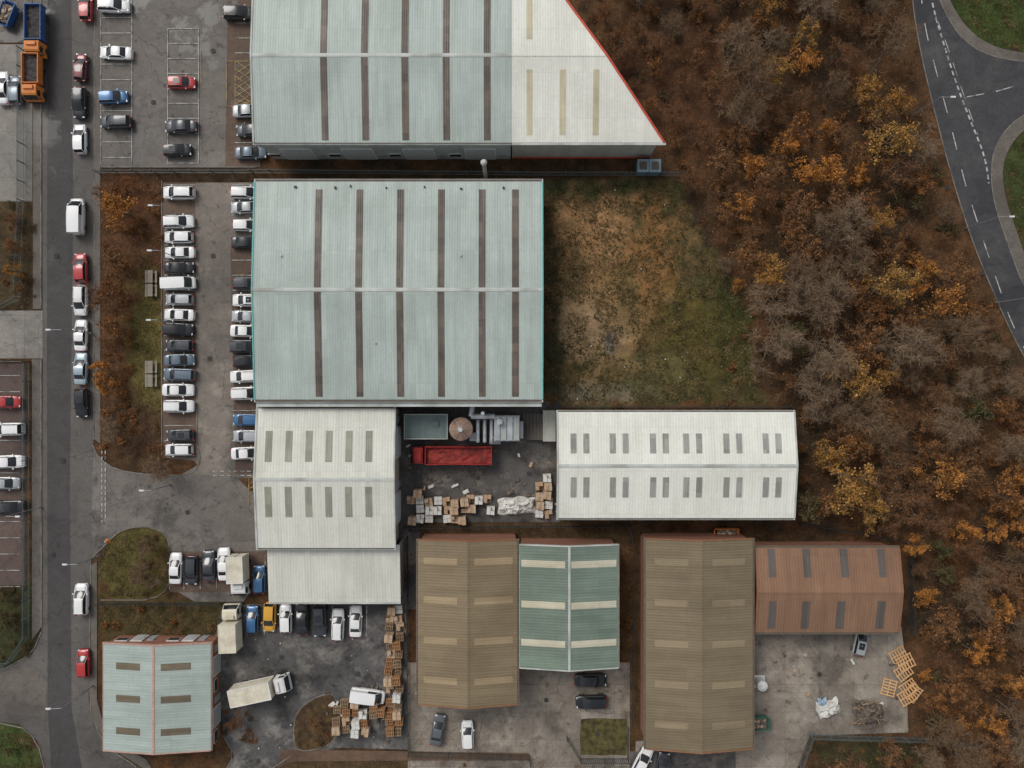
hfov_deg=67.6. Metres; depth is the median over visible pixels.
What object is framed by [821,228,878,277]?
bare tree
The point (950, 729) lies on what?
bare tree
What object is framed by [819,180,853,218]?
autumn tree
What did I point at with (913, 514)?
bare tree
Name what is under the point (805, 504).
evergreen tree
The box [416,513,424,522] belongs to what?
crate stack
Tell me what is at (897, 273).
autumn tree
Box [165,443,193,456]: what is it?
parked car
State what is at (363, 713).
crate stack
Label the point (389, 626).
pallet stack
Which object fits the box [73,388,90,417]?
parked car
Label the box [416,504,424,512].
crate stack
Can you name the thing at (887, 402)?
autumn tree
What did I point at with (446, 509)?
crate stack
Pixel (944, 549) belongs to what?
evergreen tree
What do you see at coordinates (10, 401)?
parked car
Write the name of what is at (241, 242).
parked car
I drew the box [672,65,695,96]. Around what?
bare tree
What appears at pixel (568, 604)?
industrial unit
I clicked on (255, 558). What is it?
parking bays
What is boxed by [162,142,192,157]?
parked car
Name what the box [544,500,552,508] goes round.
crate stack
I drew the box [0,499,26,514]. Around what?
parked car
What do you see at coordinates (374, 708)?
pallet stack
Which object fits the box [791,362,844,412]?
bare tree
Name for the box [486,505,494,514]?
crate stack
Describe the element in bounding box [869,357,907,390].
autumn tree
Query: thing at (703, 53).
autumn tree
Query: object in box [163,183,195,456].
parking bays
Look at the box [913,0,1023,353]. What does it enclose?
road
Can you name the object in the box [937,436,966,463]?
bare tree
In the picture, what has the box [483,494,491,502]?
crate stack
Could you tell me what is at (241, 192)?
parked car
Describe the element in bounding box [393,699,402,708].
pallet stack
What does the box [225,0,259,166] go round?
parking bays
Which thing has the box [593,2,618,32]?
bare tree
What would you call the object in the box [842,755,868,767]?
bare tree
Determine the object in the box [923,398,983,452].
bare tree
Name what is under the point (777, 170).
autumn tree
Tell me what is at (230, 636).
box truck
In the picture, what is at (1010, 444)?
bare tree
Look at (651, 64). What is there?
autumn tree
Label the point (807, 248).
autumn tree
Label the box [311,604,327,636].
parked car
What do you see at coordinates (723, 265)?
bare tree
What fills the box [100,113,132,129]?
parked car
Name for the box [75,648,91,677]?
parked car
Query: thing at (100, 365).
autumn tree
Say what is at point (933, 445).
autumn tree
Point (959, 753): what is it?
bare tree
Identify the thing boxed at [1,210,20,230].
bare tree
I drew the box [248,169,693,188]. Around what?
palisade fence
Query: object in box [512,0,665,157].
warehouse extension
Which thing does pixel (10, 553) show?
car park
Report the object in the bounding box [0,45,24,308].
palisade fence
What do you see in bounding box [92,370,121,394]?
autumn tree
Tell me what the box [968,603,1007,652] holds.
autumn tree
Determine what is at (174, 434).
parked car
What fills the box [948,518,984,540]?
autumn tree
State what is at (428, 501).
crate stack
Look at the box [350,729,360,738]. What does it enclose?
crate stack
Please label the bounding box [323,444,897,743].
scattered timber and boxes
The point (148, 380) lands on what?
picnic table
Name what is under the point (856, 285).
autumn tree
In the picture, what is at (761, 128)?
bare tree
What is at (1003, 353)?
bare tree
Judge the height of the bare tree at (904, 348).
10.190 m
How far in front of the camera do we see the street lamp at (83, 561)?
107.47 m
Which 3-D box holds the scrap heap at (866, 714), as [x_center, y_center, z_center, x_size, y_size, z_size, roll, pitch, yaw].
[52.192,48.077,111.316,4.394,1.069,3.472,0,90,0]
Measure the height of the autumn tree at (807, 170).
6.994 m
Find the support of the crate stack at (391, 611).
on the service yard at (322, 665)
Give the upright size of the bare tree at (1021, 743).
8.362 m
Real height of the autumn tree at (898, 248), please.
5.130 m
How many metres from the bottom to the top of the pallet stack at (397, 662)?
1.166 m
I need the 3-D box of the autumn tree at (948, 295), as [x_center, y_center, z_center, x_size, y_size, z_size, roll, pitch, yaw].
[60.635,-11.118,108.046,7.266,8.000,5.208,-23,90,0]
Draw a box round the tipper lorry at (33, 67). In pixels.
[20,52,46,102]
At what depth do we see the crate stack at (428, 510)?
110.70 m
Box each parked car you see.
[0,72,9,104]
[0,395,21,408]
[0,422,25,436]
[0,454,26,469]
[0,476,21,490]
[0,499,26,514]
[7,76,24,105]
[70,87,88,119]
[71,124,88,154]
[71,284,89,315]
[72,253,89,282]
[72,320,89,350]
[72,352,89,384]
[72,583,90,615]
[73,53,89,82]
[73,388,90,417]
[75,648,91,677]
[77,0,93,21]
[97,0,131,14]
[98,88,129,105]
[100,44,133,61]
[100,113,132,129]
[161,383,194,397]
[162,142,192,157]
[162,213,194,228]
[162,322,194,336]
[163,184,195,199]
[163,260,195,274]
[163,353,195,366]
[163,367,196,381]
[163,399,195,413]
[164,229,193,243]
[164,307,195,321]
[165,118,197,133]
[165,245,195,258]
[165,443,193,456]
[166,292,193,305]
[166,338,194,351]
[166,428,194,442]
[167,75,196,90]
[167,552,183,584]
[183,555,199,584]
[201,549,216,581]
[215,547,231,580]
[223,4,250,22]
[229,324,251,337]
[229,339,251,353]
[230,185,252,199]
[230,369,252,383]
[230,386,253,400]
[230,446,253,459]
[231,200,252,214]
[231,235,251,248]
[232,104,251,118]
[232,218,252,231]
[232,277,250,289]
[232,309,251,322]
[232,354,252,367]
[233,293,250,306]
[233,413,255,426]
[233,429,254,442]
[234,145,267,159]
[236,122,251,137]
[245,605,259,633]
[251,565,266,593]
[261,601,277,631]
[278,604,292,633]
[294,604,309,634]
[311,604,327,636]
[330,608,344,640]
[348,605,362,637]
[430,712,445,746]
[460,719,474,749]
[574,672,606,688]
[575,693,607,710]
[630,746,653,767]
[655,751,670,767]
[850,634,869,656]
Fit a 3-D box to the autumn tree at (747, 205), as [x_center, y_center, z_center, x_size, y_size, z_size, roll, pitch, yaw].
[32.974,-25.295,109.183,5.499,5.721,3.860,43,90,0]
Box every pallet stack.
[332,716,340,725]
[333,705,341,713]
[340,698,348,707]
[341,724,349,733]
[342,707,350,716]
[352,708,359,716]
[360,717,368,728]
[369,703,378,711]
[369,710,377,718]
[377,705,385,717]
[384,665,392,674]
[385,622,393,630]
[385,658,393,665]
[385,709,392,719]
[385,716,393,725]
[386,643,392,648]
[386,698,393,706]
[386,724,394,736]
[392,639,401,650]
[392,674,401,685]
[393,658,401,668]
[393,668,401,674]
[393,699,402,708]
[394,648,403,657]
[394,725,401,735]
[395,683,403,692]
[395,715,403,725]
[396,632,403,640]
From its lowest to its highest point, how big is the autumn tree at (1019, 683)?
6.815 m
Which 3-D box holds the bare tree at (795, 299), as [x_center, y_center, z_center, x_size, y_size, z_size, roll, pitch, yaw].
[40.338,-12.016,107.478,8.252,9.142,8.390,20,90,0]
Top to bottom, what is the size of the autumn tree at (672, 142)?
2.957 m
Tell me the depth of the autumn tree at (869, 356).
107.39 m
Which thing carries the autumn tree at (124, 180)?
on the ground at (694, 312)
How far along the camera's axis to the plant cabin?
109.07 m
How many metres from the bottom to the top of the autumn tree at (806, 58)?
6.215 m
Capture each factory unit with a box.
[253,407,400,549]
[556,410,797,519]
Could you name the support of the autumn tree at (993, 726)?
on the ground at (694, 312)
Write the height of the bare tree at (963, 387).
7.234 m
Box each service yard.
[215,604,407,767]
[396,401,559,521]
[396,517,419,608]
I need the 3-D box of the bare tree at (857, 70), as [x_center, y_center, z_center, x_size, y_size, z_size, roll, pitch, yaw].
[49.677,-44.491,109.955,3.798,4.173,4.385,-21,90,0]
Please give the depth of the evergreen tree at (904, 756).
108.05 m
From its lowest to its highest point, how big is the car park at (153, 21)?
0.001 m
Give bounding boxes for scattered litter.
[237,183,746,748]
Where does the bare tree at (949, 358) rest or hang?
on the ground at (694, 312)
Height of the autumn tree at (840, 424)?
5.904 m
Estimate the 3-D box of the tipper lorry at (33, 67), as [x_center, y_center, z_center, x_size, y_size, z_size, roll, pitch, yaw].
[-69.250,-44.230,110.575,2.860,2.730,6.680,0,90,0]
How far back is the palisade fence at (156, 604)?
110.79 m
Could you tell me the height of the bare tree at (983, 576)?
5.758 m
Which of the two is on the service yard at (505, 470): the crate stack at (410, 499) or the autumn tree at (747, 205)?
the crate stack at (410, 499)
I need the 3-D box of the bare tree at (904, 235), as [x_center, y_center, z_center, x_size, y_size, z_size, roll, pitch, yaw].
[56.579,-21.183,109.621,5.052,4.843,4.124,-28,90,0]
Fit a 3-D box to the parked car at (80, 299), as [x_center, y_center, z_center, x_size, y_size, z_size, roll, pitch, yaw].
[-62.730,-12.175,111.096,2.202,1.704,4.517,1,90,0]
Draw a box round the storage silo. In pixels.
[449,417,473,440]
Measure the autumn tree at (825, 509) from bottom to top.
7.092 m
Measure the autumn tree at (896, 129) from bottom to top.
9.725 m
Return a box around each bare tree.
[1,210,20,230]
[84,279,127,320]
[91,179,115,203]
[93,322,124,353]
[95,415,124,443]
[125,553,150,588]
[135,536,161,554]
[136,455,170,482]
[144,572,164,587]
[223,706,243,731]
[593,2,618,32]
[603,16,635,65]
[614,56,632,73]
[628,7,651,35]
[628,76,640,91]
[630,24,664,59]
[659,7,687,39]
[661,98,691,130]
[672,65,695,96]
[675,161,712,190]
[679,117,724,148]
[685,0,715,20]
[696,24,713,45]
[702,72,732,107]
[707,15,764,72]
[709,227,734,244]
[715,79,774,136]
[715,255,734,278]
[723,177,745,201]
[726,41,782,104]
[740,219,766,253]
[741,280,791,329]
[743,175,785,227]
[745,309,806,383]
[750,117,770,145]
[759,23,792,57]
[769,270,825,317]
[780,248,821,291]
[790,0,843,33]
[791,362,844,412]
[792,80,819,108]
[794,327,863,385]
[799,472,813,488]
[800,210,853,247]
[800,290,842,333]
[801,400,832,425]
[807,265,861,322]
[810,322,838,349]
[811,68,853,99]
[811,254,843,295]
[814,34,860,71]
[819,234,845,263]
[821,189,879,251]
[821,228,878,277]
[823,385,893,438]
[834,0,870,29]
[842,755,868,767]
[847,62,869,88]
[855,466,899,500]
[856,416,916,468]
[857,99,898,138]
[858,10,889,50]
[860,10,923,85]
[863,0,897,15]
[864,480,915,516]
[869,152,922,196]
[871,443,923,485]
[872,315,941,382]
[877,512,902,542]
[883,14,906,32]
[887,119,944,164]
[889,488,937,528]
[890,221,926,251]
[894,397,919,432]
[896,58,917,81]
[899,325,955,371]
[899,362,925,394]
[899,473,935,504]
[909,559,927,577]
[912,745,948,767]
[916,309,952,340]
[919,376,953,409]
[920,728,998,767]
[922,503,952,540]
[923,340,969,373]
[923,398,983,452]
[924,711,966,751]
[934,308,992,357]
[936,196,961,223]
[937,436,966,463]
[938,533,988,568]
[939,493,970,515]
[940,364,991,399]
[945,751,970,767]
[952,578,997,629]
[957,478,983,503]
[964,556,1006,594]
[967,560,1023,600]
[973,432,1005,465]
[981,310,1002,330]
[982,603,1023,650]
[985,342,1009,360]
[986,734,1022,767]
[988,695,1023,730]
[989,365,1023,399]
[993,429,1023,468]
[994,538,1023,575]
[996,724,1023,767]
[999,685,1023,726]
[1001,642,1023,672]
[1014,419,1023,431]
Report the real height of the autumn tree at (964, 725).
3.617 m
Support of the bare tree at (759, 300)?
on the ground at (694, 312)
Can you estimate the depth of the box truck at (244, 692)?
108.34 m
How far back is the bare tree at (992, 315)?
109.52 m
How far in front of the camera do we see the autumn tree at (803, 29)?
107.40 m
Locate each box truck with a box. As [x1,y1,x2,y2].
[218,602,243,653]
[225,553,251,595]
[227,672,293,708]
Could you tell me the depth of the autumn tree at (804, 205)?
107.67 m
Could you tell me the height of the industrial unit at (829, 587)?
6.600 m
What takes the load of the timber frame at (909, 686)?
on the timber frame at (915, 692)
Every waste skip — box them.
[0,0,18,27]
[714,528,738,533]
[755,714,770,730]
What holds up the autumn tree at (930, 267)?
on the ground at (694, 312)
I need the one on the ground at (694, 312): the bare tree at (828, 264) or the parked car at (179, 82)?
the bare tree at (828, 264)
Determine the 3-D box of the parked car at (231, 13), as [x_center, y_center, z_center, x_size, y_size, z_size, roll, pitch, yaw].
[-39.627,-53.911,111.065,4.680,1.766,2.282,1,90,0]
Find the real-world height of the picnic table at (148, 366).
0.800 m
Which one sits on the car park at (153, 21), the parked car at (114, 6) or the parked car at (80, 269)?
the parked car at (114, 6)
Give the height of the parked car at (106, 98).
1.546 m
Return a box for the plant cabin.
[404,414,448,438]
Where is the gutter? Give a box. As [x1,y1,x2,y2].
[269,602,400,603]
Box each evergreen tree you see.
[0,589,11,603]
[0,611,17,631]
[4,747,14,757]
[776,317,808,355]
[796,487,823,524]
[892,750,923,767]
[908,193,928,215]
[929,535,957,561]
[932,561,958,584]
[952,394,994,426]
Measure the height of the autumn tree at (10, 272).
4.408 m
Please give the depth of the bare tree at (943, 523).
108.76 m
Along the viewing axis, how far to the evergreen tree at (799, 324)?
107.27 m
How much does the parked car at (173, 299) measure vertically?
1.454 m
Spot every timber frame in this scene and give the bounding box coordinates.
[880,677,897,697]
[888,645,907,663]
[893,661,913,682]
[895,652,915,671]
[896,687,917,706]
[898,678,919,696]
[902,682,922,702]
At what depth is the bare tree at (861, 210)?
106.15 m
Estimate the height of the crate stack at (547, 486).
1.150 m
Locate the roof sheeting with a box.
[267,545,400,601]
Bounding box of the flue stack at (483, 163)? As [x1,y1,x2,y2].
[481,159,487,178]
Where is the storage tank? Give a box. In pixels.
[755,675,767,691]
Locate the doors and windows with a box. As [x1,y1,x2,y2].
[268,148,505,159]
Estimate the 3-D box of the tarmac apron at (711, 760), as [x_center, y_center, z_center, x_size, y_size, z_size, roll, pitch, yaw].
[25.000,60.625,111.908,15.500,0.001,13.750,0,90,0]
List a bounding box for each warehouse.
[250,0,648,159]
[251,179,542,406]
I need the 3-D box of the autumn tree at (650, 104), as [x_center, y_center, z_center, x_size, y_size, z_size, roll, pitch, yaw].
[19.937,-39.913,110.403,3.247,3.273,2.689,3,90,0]
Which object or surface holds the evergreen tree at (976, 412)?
on the ground at (694, 312)
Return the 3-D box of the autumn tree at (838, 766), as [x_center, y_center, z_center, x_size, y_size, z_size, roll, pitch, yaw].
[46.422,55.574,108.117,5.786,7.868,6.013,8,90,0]
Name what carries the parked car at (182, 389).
on the parking bays at (185, 207)
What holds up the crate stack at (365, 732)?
on the service yard at (322, 665)
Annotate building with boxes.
[523,410,555,440]
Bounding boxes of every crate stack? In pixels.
[331,725,340,735]
[341,717,350,725]
[350,703,359,708]
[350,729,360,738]
[351,717,360,729]
[359,708,367,718]
[361,724,370,737]
[383,674,392,686]
[384,631,393,643]
[386,615,393,621]
[386,686,394,692]
[387,605,395,615]
[387,649,394,657]
[392,691,401,702]
[393,708,401,720]
[394,604,402,613]
[394,614,402,623]
[396,621,404,630]
[407,495,414,503]
[408,515,416,525]
[413,488,422,497]
[415,495,423,503]
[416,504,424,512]
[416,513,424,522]
[424,497,432,506]
[425,505,433,514]
[425,515,432,522]
[433,505,441,514]
[434,496,441,504]
[442,497,450,505]
[443,514,450,522]
[444,506,449,513]
[450,498,458,507]
[450,506,458,514]
[451,515,458,522]
[458,515,466,524]
[460,497,468,506]
[461,507,467,512]
[466,494,473,502]
[468,504,475,512]
[475,495,482,504]
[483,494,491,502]
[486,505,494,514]
[535,482,542,489]
[535,492,542,500]
[535,509,542,517]
[536,501,543,509]
[543,473,550,481]
[543,482,551,490]
[543,490,550,499]
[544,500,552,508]
[544,509,552,518]
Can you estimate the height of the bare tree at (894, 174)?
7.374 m
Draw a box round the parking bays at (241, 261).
[230,247,255,474]
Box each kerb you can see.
[0,0,1023,767]
[293,693,338,750]
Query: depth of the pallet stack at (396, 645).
110.38 m
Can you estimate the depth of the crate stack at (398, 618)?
111.21 m
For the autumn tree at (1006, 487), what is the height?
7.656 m
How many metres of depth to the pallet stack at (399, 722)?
110.70 m
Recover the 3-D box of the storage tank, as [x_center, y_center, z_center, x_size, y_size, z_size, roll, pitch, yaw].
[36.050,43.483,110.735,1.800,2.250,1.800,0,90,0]
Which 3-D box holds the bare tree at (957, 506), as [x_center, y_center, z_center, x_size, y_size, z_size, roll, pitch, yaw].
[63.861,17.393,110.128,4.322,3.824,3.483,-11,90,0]
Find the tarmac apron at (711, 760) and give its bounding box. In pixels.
[630,751,735,767]
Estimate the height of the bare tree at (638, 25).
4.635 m
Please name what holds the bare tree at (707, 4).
on the ground at (694, 312)
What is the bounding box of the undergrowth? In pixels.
[587,0,1023,767]
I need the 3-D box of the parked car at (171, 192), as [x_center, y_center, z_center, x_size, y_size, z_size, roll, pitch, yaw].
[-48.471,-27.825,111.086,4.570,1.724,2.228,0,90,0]
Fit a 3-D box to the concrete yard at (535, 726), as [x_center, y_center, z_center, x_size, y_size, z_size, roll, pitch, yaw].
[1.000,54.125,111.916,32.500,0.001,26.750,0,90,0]
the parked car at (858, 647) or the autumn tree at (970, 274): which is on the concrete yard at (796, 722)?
the parked car at (858, 647)
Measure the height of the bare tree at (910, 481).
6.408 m
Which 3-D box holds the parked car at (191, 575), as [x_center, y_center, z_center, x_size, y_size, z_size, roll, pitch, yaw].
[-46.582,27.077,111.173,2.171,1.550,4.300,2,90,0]
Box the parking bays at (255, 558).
[170,551,267,591]
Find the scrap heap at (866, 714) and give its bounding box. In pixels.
[854,701,883,724]
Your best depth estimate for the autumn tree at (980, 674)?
108.81 m
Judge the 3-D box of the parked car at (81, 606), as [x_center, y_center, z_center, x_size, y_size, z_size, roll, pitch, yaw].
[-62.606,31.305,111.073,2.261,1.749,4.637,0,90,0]
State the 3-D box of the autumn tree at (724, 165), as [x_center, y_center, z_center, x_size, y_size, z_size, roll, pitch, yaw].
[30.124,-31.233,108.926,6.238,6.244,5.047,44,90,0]
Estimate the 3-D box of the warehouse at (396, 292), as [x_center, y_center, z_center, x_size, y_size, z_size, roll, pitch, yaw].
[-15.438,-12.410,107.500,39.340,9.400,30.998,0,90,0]
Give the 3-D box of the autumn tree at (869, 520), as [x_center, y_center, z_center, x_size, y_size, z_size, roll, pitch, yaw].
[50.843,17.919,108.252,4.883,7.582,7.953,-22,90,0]
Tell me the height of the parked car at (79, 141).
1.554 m
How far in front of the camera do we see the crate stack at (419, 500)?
111.21 m
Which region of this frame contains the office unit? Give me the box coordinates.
[102,634,220,754]
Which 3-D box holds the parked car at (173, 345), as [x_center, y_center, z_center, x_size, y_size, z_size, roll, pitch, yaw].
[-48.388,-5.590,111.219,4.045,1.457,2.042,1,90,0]
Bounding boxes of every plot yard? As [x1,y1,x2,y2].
[0,0,31,42]
[0,44,31,200]
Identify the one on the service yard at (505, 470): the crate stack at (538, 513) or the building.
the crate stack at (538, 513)
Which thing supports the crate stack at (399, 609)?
on the service yard at (322, 665)
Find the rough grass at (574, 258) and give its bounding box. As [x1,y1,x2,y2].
[545,181,763,403]
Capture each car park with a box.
[0,364,24,584]
[101,0,227,166]
[164,183,253,477]
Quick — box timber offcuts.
[850,699,884,728]
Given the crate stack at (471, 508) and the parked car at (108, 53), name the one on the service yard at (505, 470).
the crate stack at (471, 508)
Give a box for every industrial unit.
[416,533,518,708]
[519,538,618,671]
[640,532,754,753]
[755,541,903,633]
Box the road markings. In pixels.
[0,0,1023,635]
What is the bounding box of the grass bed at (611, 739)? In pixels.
[580,718,626,754]
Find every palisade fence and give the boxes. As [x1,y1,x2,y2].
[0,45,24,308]
[0,361,29,666]
[91,169,252,173]
[94,602,219,605]
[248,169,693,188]
[402,525,635,731]
[406,536,530,767]
[546,407,794,407]
[566,725,629,764]
[798,522,916,635]
[799,734,1021,767]
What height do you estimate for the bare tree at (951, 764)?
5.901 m
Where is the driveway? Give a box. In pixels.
[0,311,42,357]
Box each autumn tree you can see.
[2,262,24,278]
[3,237,22,251]
[11,283,23,293]
[87,360,109,375]
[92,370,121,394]
[93,313,131,338]
[97,188,138,233]
[97,244,130,279]
[113,279,136,304]
[118,176,135,188]
[308,718,321,730]
[643,96,660,113]
[646,54,667,78]
[666,133,680,149]
[689,46,709,67]
[704,138,742,179]
[706,205,738,225]
[715,16,738,36]
[717,123,755,156]
[718,0,728,6]
[720,0,756,9]
[721,190,754,223]
[723,238,772,275]
[731,278,745,294]
[737,151,768,181]
[744,5,768,41]
[746,248,797,302]
[752,155,787,190]
[758,0,788,31]
[759,50,795,85]
[769,129,803,157]
[775,211,806,248]
[775,370,800,391]
[779,109,810,153]
[779,186,819,233]
[784,40,824,76]
[786,230,826,272]
[788,156,824,185]
[789,13,821,50]
[797,441,806,452]
[809,149,845,183]
[810,488,846,516]
[813,437,847,475]
[818,118,841,142]
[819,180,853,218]
[822,122,851,144]
[824,418,860,444]
[825,439,878,518]
[825,759,860,767]
[826,341,884,411]
[832,421,880,461]
[841,139,873,171]
[841,306,890,360]
[843,186,881,216]
[843,338,889,375]
[844,276,879,316]
[846,161,869,188]
[853,73,885,121]
[854,486,891,536]
[856,261,929,308]
[858,202,898,246]
[860,108,925,164]
[863,295,893,324]
[865,392,898,422]
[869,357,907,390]
[873,85,918,116]
[874,235,906,263]
[876,734,904,767]
[892,302,927,338]
[900,532,930,556]
[902,165,937,194]
[904,275,931,298]
[907,250,942,283]
[907,456,967,500]
[911,409,939,434]
[911,438,946,470]
[912,587,940,610]
[916,283,969,325]
[918,667,933,682]
[919,692,949,717]
[922,601,963,644]
[927,250,982,305]
[935,231,952,242]
[935,671,970,703]
[937,444,989,493]
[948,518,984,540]
[952,712,972,732]
[958,298,989,321]
[959,687,982,718]
[960,638,990,666]
[964,665,1004,690]
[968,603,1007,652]
[973,702,1009,736]
[974,477,1023,515]
[976,730,1016,767]
[980,591,1015,623]
[981,514,1008,543]
[988,644,1007,662]
[991,392,1019,425]
[996,672,1023,698]
[997,458,1023,483]
[1001,584,1023,619]
[1004,507,1023,532]
[1009,518,1023,550]
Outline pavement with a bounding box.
[32,0,1023,767]
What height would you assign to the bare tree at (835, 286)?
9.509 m
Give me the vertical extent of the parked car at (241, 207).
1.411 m
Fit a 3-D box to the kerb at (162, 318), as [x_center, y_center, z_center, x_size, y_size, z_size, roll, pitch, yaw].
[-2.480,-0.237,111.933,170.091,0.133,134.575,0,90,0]
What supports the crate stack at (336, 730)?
on the planting bed at (304, 731)
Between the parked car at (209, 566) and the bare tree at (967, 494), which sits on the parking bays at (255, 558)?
the parked car at (209, 566)
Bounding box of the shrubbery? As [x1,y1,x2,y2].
[0,181,933,767]
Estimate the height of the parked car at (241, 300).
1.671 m
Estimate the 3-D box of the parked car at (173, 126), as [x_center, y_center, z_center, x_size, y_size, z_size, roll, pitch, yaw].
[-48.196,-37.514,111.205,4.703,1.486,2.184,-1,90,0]
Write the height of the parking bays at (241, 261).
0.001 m
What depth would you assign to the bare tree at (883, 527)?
109.22 m
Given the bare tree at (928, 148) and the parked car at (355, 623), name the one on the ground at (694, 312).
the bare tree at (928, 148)
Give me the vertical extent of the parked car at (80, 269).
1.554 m
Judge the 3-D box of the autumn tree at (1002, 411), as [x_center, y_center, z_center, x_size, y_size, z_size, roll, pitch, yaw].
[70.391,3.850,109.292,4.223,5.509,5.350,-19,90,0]
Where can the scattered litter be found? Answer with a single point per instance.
(577, 399)
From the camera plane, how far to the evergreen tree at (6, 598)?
110.44 m
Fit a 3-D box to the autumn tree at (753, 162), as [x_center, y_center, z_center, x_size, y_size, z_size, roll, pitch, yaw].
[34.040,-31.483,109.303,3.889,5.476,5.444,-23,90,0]
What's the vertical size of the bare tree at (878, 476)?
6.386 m
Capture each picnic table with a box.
[145,270,156,282]
[145,284,156,296]
[145,361,156,372]
[145,374,156,386]
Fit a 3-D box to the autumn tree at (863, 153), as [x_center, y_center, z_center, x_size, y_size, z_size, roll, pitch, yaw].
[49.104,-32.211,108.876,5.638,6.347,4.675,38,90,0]
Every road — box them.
[0,0,139,767]
[91,451,265,601]
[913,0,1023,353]
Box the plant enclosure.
[635,159,660,175]
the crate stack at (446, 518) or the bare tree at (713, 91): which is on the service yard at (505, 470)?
the crate stack at (446, 518)
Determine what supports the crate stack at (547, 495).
on the service yard at (505, 470)
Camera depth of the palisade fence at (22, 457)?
110.92 m
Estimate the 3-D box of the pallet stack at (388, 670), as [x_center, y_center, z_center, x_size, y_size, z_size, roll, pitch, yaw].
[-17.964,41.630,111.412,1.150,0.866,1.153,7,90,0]
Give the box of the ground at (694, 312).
[0,0,1023,767]
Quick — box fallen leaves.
[100,0,1023,767]
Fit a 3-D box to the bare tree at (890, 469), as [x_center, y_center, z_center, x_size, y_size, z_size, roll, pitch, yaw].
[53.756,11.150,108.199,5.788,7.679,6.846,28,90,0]
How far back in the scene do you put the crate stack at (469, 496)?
111.21 m
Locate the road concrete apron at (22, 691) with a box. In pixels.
[0,666,46,716]
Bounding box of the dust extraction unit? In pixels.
[468,407,522,443]
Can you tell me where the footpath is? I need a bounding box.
[277,750,530,767]
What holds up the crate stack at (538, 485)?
on the service yard at (505, 470)
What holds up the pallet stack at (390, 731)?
on the service yard at (322, 665)
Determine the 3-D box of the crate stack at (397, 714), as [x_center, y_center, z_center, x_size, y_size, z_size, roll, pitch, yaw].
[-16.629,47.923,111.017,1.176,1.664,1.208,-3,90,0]
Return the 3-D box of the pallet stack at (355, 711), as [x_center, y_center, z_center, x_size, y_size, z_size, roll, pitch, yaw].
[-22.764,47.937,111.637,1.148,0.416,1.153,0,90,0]
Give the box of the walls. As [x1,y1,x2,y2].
[399,537,403,596]
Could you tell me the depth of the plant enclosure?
109.70 m
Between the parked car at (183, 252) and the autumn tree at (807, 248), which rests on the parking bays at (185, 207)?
the parked car at (183, 252)
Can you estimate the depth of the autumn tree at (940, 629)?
107.77 m
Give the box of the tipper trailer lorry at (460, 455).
[410,445,491,465]
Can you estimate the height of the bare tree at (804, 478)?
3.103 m
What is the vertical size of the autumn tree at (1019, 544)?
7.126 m
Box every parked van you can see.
[66,199,86,234]
[159,275,196,290]
[349,686,385,705]
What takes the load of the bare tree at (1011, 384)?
on the ground at (694, 312)
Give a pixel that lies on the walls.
(401, 543)
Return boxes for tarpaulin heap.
[496,496,535,514]
[816,696,839,718]
[816,697,825,707]
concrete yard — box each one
[408,662,629,767]
[635,627,907,767]
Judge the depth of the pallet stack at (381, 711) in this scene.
110.42 m
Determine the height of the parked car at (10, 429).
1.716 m
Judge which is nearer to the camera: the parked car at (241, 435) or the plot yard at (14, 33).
the parked car at (241, 435)
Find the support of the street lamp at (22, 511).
on the ground at (694, 312)
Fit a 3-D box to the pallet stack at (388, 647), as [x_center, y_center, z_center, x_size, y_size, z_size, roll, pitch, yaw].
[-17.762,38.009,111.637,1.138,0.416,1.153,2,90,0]
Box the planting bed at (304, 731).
[294,695,337,749]
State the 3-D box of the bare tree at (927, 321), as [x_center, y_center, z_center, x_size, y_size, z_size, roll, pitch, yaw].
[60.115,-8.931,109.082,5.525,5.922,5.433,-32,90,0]
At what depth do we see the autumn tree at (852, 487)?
105.15 m
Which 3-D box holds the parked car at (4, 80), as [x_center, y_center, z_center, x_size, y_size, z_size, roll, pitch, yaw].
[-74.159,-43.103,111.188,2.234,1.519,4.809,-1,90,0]
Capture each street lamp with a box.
[5,506,41,516]
[46,329,93,333]
[46,685,93,709]
[62,554,100,564]
[139,484,170,490]
[147,249,173,256]
[148,204,178,214]
[910,96,955,116]
[964,216,1014,228]
[995,298,1023,303]
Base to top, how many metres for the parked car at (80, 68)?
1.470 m
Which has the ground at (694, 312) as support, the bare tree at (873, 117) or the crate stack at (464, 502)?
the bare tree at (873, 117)
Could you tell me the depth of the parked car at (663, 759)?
111.03 m
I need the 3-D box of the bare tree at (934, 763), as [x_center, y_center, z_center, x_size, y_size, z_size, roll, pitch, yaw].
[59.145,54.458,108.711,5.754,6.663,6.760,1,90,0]
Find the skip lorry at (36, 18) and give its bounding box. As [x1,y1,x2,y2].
[23,3,49,59]
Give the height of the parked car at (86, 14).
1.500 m
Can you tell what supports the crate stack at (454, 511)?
on the service yard at (505, 470)
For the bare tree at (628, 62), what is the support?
on the ground at (694, 312)
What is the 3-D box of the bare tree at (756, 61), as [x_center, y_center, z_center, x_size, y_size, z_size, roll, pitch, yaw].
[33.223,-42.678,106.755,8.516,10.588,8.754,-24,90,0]

